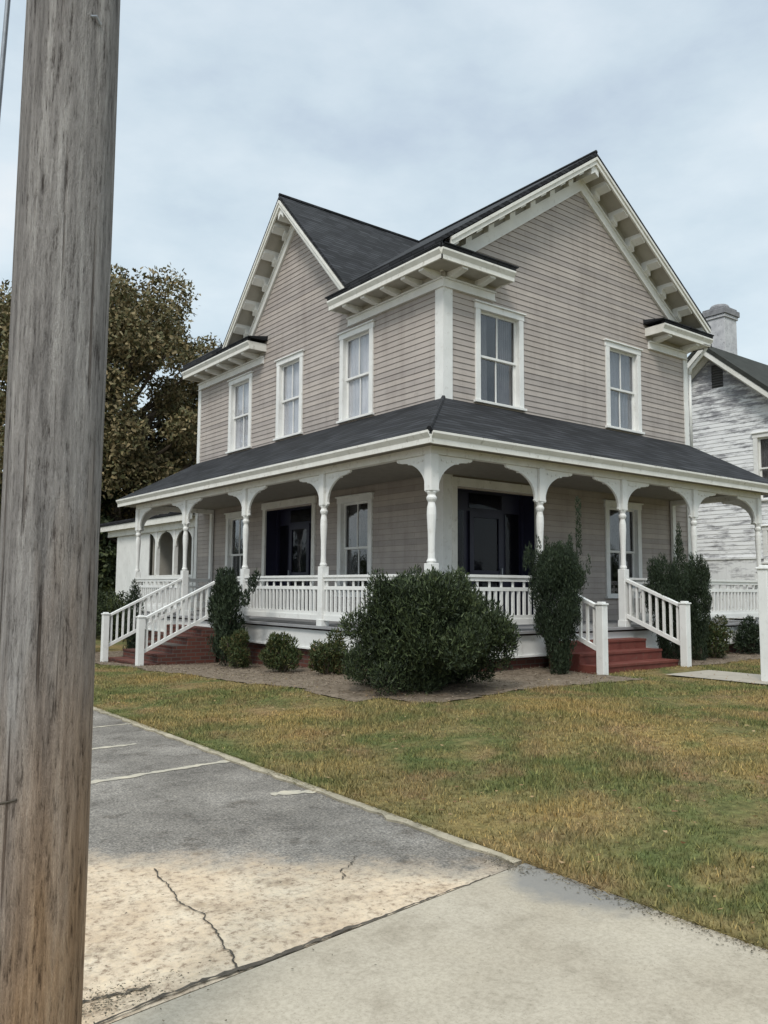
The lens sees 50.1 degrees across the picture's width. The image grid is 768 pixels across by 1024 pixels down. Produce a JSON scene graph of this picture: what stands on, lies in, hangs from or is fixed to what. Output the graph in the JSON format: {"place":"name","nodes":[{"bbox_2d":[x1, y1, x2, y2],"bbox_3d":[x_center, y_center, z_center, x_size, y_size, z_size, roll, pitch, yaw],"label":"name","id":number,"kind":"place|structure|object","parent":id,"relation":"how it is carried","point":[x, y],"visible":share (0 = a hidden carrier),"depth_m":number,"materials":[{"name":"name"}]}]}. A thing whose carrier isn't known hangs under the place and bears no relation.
{"place":"outdoors","nodes":[
{"label":"outdoors","id":0,"kind":"place"},
{"bbox_2d":[0,0,767,470],"label":"sky","id":1,"kind":"structure","parent":0,"point":[409,118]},
{"bbox_2d":[93,636,767,1023],"bbox_3d":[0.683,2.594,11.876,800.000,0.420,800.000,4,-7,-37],"label":"ground","id":2,"kind":"structure","parent":0,"point":[742,804],"depth_m":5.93,"materials":[{"name":"green plant"}]},
{"bbox_2d":[0,447,100,566],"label":"evergreen tree","id":3,"kind":"object","parent":2,"relation":"on","point":[1,498],"depth_m":34.09,"materials":[{"name":"green plant"}]},
{"bbox_2d":[96,612,101,635],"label":"hedge bush","id":4,"kind":"object","parent":2,"relation":"on","point":[98,617],"visible":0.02,"depth_m":21.17,"materials":[{"name":"green plant"}]},
{"bbox_2d":[0,263,221,565],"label":"oak tree","id":5,"kind":"object","parent":2,"relation":"on","point":[136,346],"visible":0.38,"depth_m":32.25,"materials":[{"name":"green plant"}]},
{"bbox_2d":[97,463,130,603],"bbox_3d":[-11.067,1.252,32.885,5.347,7.054,5.983,4,-7,-37],"label":"evergreen tree","id":6,"kind":"object","parent":2,"relation":"on","point":[107,574],"visible":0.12,"depth_m":31.38,"materials":[{"name":"green plant"}]},
{"bbox_2d":[96,586,141,639],"bbox_3d":[-8.848,3.355,26.499,2.605,1.908,2.455,4,-7,-37],"label":"hedge bush","id":7,"kind":"object","parent":2,"relation":"on","point":[113,604],"visible":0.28,"depth_m":26.08,"materials":[{"name":"green plant"}]},
{"bbox_2d":[106,421,170,547],"bbox_3d":[-11.211,0.471,38.138,7.882,9.540,8.222,3,-6,-22],"label":"evergreen tree","id":8,"kind":"object","parent":2,"relation":"on","point":[150,435],"depth_m":37.27,"materials":[{"name":"green plant"}]},
{"bbox_2d":[82,711,514,1023],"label":"parking lot","id":9,"kind":"structure","parent":2,"relation":"on","point":[230,897],"depth_m":4.39,"materials":[{"name":"grey asphalt"}]},
{"bbox_2d":[92,743,135,749],"bbox_3d":[-3.365,2.111,6.908,2.709,0.001,0.124,5,-7,-42],"label":"parking line","id":10,"kind":"object","parent":9,"relation":"on","point":[112,746],"visible":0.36,"depth_m":7.66,"materials":[{"name":"white paint"}]},
{"bbox_2d":[82,984,150,1002],"bbox_3d":[-1.263,1.744,2.780,0.980,0.001,0.094,4,-7,-37],"label":"pavement crack","id":11,"kind":"object","parent":9,"relation":"on","point":[126,992],"visible":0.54,"depth_m":3.02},
{"bbox_2d":[91,760,229,783],"bbox_3d":[-2.452,2.039,6.055,3.109,0.001,0.131,5,-7,-42],"label":"parking line","id":12,"kind":"object","parent":9,"relation":"on","point":[141,774],"visible":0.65,"depth_m":6.60,"materials":[{"name":"white paint"}]},
{"bbox_2d":[154,868,239,971],"bbox_3d":[-0.873,1.840,3.782,0.071,0.001,1.343,3,-6,-30],"label":"pavement crack","id":13,"kind":"object","parent":9,"relation":"on","point":[230,950],"visible":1,"depth_m":3.64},
{"bbox_2d":[270,790,315,795],"bbox_3d":[-0.666,2.046,5.995,0.330,0.001,0.134,2,-5,-16],"label":"parking line","id":14,"kind":"object","parent":9,"relation":"on","point":[290,792],"visible":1,"depth_m":5.99,"materials":[{"name":"white paint"}]},
{"bbox_2d":[82,713,767,1023],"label":"edge debris","id":15,"kind":"object","parent":9,"relation":"on","point":[108,1002],"visible":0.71,"depth_m":3.48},
{"bbox_2d":[93,706,521,866],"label":"kerb","id":16,"kind":"structure","parent":2,"relation":"on","point":[438,834],"depth_m":5.73,"materials":[{"name":"grey concrete"}]},
{"bbox_2d":[95,651,759,702],"bbox_3d":[0.506,3.106,17.581,12.700,0.435,14.500,4,-7,-37],"label":"mulch bed","id":17,"kind":"object","parent":2,"relation":"on","point":[360,694],"visible":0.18,"depth_m":11.69,"materials":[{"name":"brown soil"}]},
{"bbox_2d":[121,578,148,650],"bbox_3d":[-5.819,2.520,19.194,0.626,1.971,0.683,4,-7,-37],"label":"shrub","id":18,"kind":"object","parent":17,"relation":"on","point":[134,592],"visible":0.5,"depth_m":19.16,"materials":[{"name":"green plant"}]},
{"bbox_2d":[206,566,260,665],"bbox_3d":[-2.873,1.999,15.570,0.719,1.988,1.993,4,-7,-37],"label":"upright shrub","id":19,"kind":"object","parent":17,"relation":"on","point":[224,598],"visible":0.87,"depth_m":15.48,"materials":[{"name":"green plant"}]},
{"bbox_2d":[219,628,252,668],"bbox_3d":[-2.694,2.508,14.946,0.561,0.825,0.726,4,-7,-37],"label":"shrub","id":20,"kind":"object","parent":17,"relation":"on","point":[235,647],"visible":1,"depth_m":14.82,"materials":[{"name":"green plant"}]},
{"bbox_2d":[258,631,304,672],"bbox_3d":[-1.708,2.356,13.673,0.811,0.772,0.673,0,-5,4],"label":"shrub","id":21,"kind":"object","parent":17,"relation":"on","point":[284,648],"visible":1,"depth_m":13.59,"materials":[{"name":"green plant"}]},
{"bbox_2d":[308,627,348,674],"bbox_3d":[-0.847,2.192,12.766,0.711,0.819,0.736,4,-7,-37],"label":"shrub","id":22,"kind":"object","parent":17,"relation":"on","point":[326,660],"visible":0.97,"depth_m":12.68,"materials":[{"name":"green plant"}]},
{"bbox_2d":[337,564,521,695],"bbox_3d":[0.576,1.573,10.624,2.240,1.850,2.415,4,-7,-37],"label":"yew bush","id":23,"kind":"object","parent":17,"relation":"on","point":[429,630],"visible":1,"depth_m":10.10,"materials":[{"name":"green plant"}]},
{"bbox_2d":[522,496,590,674],"bbox_3d":[2.655,1.177,12.524,0.986,2.939,0.912,4,-7,-37],"label":"juniper","id":24,"kind":"object","parent":17,"relation":"on","point":[558,570],"visible":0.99,"depth_m":12.30,"materials":[{"name":"green plant"}]},
{"bbox_2d":[641,522,694,658],"bbox_3d":[5.017,1.434,14.542,0.894,2.589,0.892,4,-7,-37],"label":"juniper","id":25,"kind":"object","parent":17,"relation":"on","point":[665,585],"visible":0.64,"depth_m":14.40,"materials":[{"name":"green plant"}]},
{"bbox_2d":[683,551,712,660],"bbox_3d":[5.805,1.771,15.208,0.565,2.127,0.566,0,-5,9],"label":"juniper","id":26,"kind":"object","parent":17,"relation":"on","point":[699,598],"visible":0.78,"depth_m":15.10,"materials":[{"name":"green plant"}]},
{"bbox_2d":[702,614,733,657],"bbox_3d":[6.216,2.372,15.484,0.719,0.903,0.722,-1,-6,19],"label":"shrub","id":27,"kind":"object","parent":17,"relation":"on","point":[717,643],"visible":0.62,"depth_m":15.36,"materials":[{"name":"green plant"}]},
{"bbox_2d":[731,615,759,653],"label":"shrub","id":28,"kind":"object","parent":17,"relation":"on","point":[746,638],"visible":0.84,"depth_m":16.54,"materials":[{"name":"green plant"}]},
{"bbox_2d":[98,661,764,922],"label":"fallen leaves","id":29,"kind":"object","parent":2,"relation":"on","point":[542,754],"visible":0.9,"depth_m":7.48,"materials":[{"name":"brown plant"}]},
{"bbox_2d":[100,150,767,674],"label":"house","id":30,"kind":"structure","parent":2,"relation":"on","point":[486,396],"depth_m":17.35,"materials":[{"name":"white paint"}]},
{"bbox_2d":[224,511,247,585],"bbox_3d":[-3.513,1.095,21.681,0.990,2.150,1.300,4,-7,-37],"label":"window","id":31,"kind":"structure","parent":30,"relation":"in","point":[234,520],"depth_m":21.83,"materials":[{"name":"white paint"}]},
{"bbox_2d":[225,371,253,453],"bbox_3d":[-3.475,-2.581,22.004,0.990,2.010,1.360,4,-7,-37],"label":"window","id":32,"kind":"structure","parent":30,"relation":"in","point":[240,387],"depth_m":21.99,"materials":[{"name":"white paint"}]},
{"bbox_2d":[273,349,304,440],"bbox_3d":[-1.939,-2.754,20.013,0.990,2.010,1.300,4,-7,-37],"label":"window","id":33,"kind":"structure","parent":30,"relation":"in","point":[289,375],"depth_m":19.97,"materials":[{"name":"white paint"}]},
{"bbox_2d":[261,495,355,610],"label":"entrance door","id":34,"kind":"structure","parent":30,"relation":"in","point":[288,535],"depth_m":19.92,"materials":[{"name":"paint"}]},
{"bbox_2d":[335,492,373,596],"bbox_3d":[-0.284,0.732,17.494,0.990,2.150,1.340,4,-7,-37],"label":"window","id":35,"kind":"structure","parent":30,"relation":"in","point":[355,511],"depth_m":17.63,"materials":[{"name":"white paint"}]},
{"bbox_2d":[336,319,374,423],"bbox_3d":[-0.559,-2.966,17.603,0.230,2.010,1.320,4,-7,-37],"label":"window","id":36,"kind":"structure","parent":30,"relation":"in","point":[356,357],"depth_m":17.76,"materials":[{"name":"white paint"}]},
{"bbox_2d":[451,476,537,614],"bbox_3d":[2.091,0.790,15.991,2.460,2.730,0.440,4,-7,-37],"label":"entrance door","id":37,"kind":"structure","parent":30,"relation":"in","point":[491,531],"depth_m":16.28,"materials":[{"name":"paint"}]},
{"bbox_2d":[473,299,526,411],"bbox_3d":[2.034,-3.040,16.602,1.440,2.010,0.990,4,-7,-37],"label":"window","id":38,"kind":"structure","parent":30,"relation":"in","point":[499,331],"depth_m":16.59,"materials":[{"name":"white paint"}]},
{"bbox_2d":[603,499,643,598],"bbox_3d":[5.076,0.872,18.610,1.380,2.150,0.990,4,-7,-37],"label":"window","id":39,"kind":"structure","parent":30,"relation":"in","point":[633,531],"depth_m":18.63,"materials":[{"name":"white paint"}]},
{"bbox_2d":[603,338,644,434],"bbox_3d":[5.190,-2.796,19.015,1.380,2.010,0.990,4,-7,-37],"label":"window","id":40,"kind":"structure","parent":30,"relation":"in","point":[622,361],"depth_m":18.86,"materials":[{"name":"white paint"}]},
{"bbox_2d":[667,670,767,684],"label":"walkway","id":41,"kind":"structure","parent":2,"relation":"on","point":[719,675],"depth_m":12.28,"materials":[{"name":"concrete"}]},
{"bbox_2d":[687,304,767,620],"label":"house","id":42,"kind":"structure","parent":2,"relation":"on","point":[729,388],"depth_m":24.51,"materials":[{"name":"white paint"}]},
{"bbox_2d":[750,431,767,500],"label":"window","id":43,"kind":"structure","parent":42,"relation":"in","point":[760,439],"depth_m":23.78,"materials":[{"name":"white paint"}]},
{"bbox_2d":[760,525,767,563],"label":"window","id":44,"kind":"structure","parent":42,"relation":"in","point":[764,527],"depth_m":23.40,"materials":[{"name":"white paint"}]},
{"bbox_2d":[755,565,767,681],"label":"white post","id":45,"kind":"object","parent":2,"relation":"on","point":[762,572],"visible":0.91,"depth_m":11.62,"materials":[{"name":"paint"}]},
{"bbox_2d":[111,863,767,1023],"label":"sidewalk","id":46,"kind":"structure","parent":0,"point":[508,946],"depth_m":3.20,"materials":[{"name":"concrete"}]},
{"bbox_2d":[0,0,119,1023],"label":"utility pole","id":47,"kind":"object","parent":46,"relation":"on","point":[53,438],"visible":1,"depth_m":2.23,"materials":[{"name":"brown wood"}]},
{"bbox_2d":[0,0,10,116],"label":"guy cable","id":48,"kind":"object","parent":47,"relation":"attached to","point":[4,35],"visible":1,"depth_m":2.50,"materials":[{"name":"metal"}]},
{"bbox_2d":[95,875,490,1023],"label":"pavement crack","id":49,"kind":"object","parent":46,"relation":"on","point":[295,948],"visible":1,"depth_m":3.31,"materials":[{"name":"grey concrete"}]},
{"bbox_2d":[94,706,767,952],"bbox_3d":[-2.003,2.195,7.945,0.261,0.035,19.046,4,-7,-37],"label":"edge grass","id":50,"kind":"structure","parent":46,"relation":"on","point":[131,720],"depth_m":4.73,"materials":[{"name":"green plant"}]}
]}

